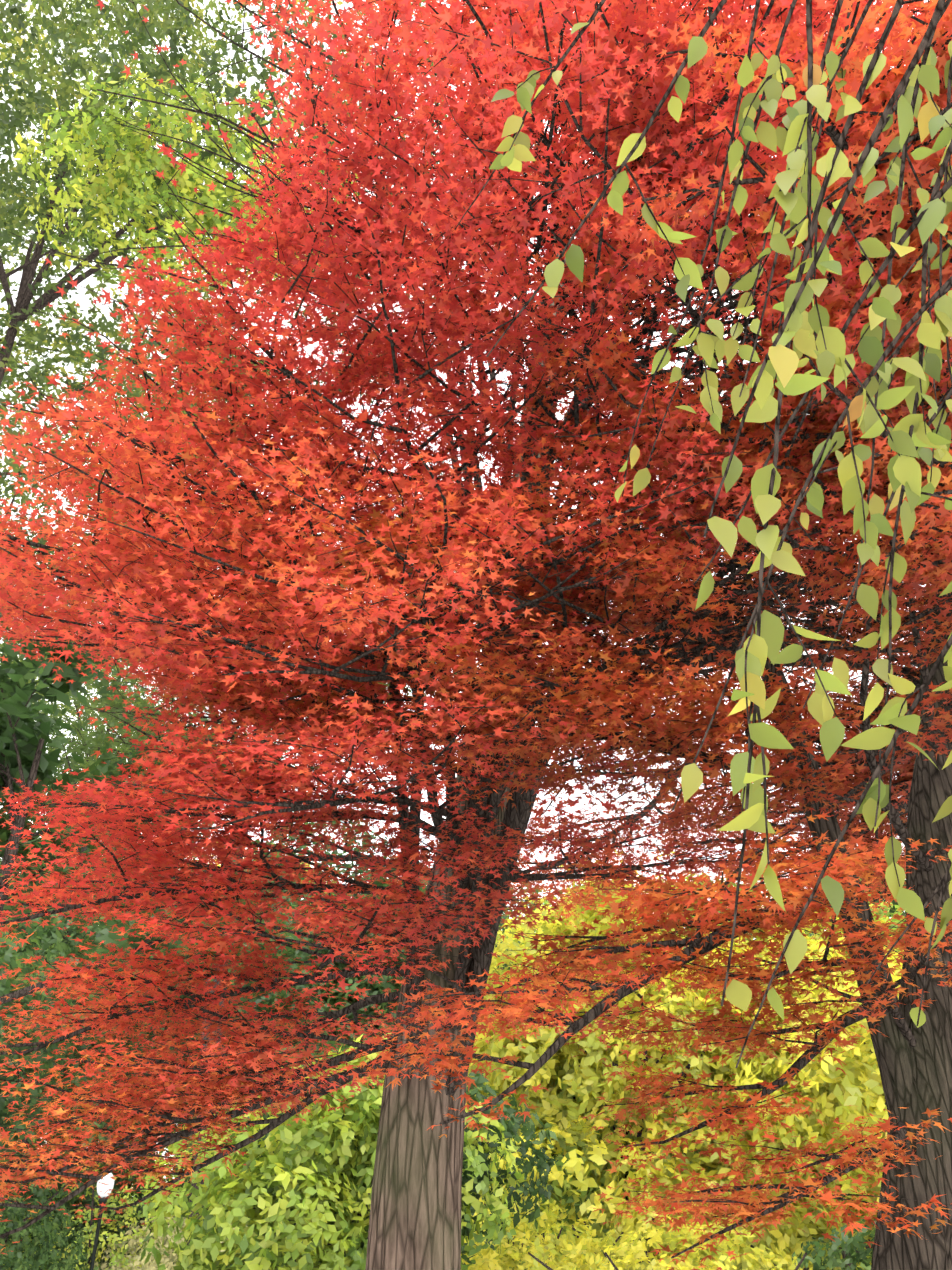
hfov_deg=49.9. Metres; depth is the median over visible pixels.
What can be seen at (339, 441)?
maple
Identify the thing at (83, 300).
sky
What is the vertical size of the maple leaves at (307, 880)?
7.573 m
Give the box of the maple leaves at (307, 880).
[7,1,950,1145]
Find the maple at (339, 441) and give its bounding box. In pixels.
[0,0,951,1269]
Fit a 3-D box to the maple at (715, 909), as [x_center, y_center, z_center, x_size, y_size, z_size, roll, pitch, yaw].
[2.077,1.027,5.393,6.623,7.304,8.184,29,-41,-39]
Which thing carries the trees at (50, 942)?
on the ground
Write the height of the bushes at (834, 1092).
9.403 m
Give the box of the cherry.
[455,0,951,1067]
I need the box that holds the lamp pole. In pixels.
[89,1198,106,1269]
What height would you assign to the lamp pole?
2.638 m
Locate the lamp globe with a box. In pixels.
[97,1173,114,1197]
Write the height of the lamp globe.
0.540 m
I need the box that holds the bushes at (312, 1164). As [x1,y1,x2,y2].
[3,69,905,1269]
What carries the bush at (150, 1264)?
on the ground
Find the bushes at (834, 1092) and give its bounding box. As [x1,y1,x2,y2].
[461,850,903,1269]
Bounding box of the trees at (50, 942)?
[0,62,905,1269]
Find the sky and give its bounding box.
[0,0,944,1239]
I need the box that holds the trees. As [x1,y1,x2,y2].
[0,0,904,948]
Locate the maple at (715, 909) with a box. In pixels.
[133,0,951,1269]
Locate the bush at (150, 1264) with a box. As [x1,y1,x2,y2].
[94,1215,260,1269]

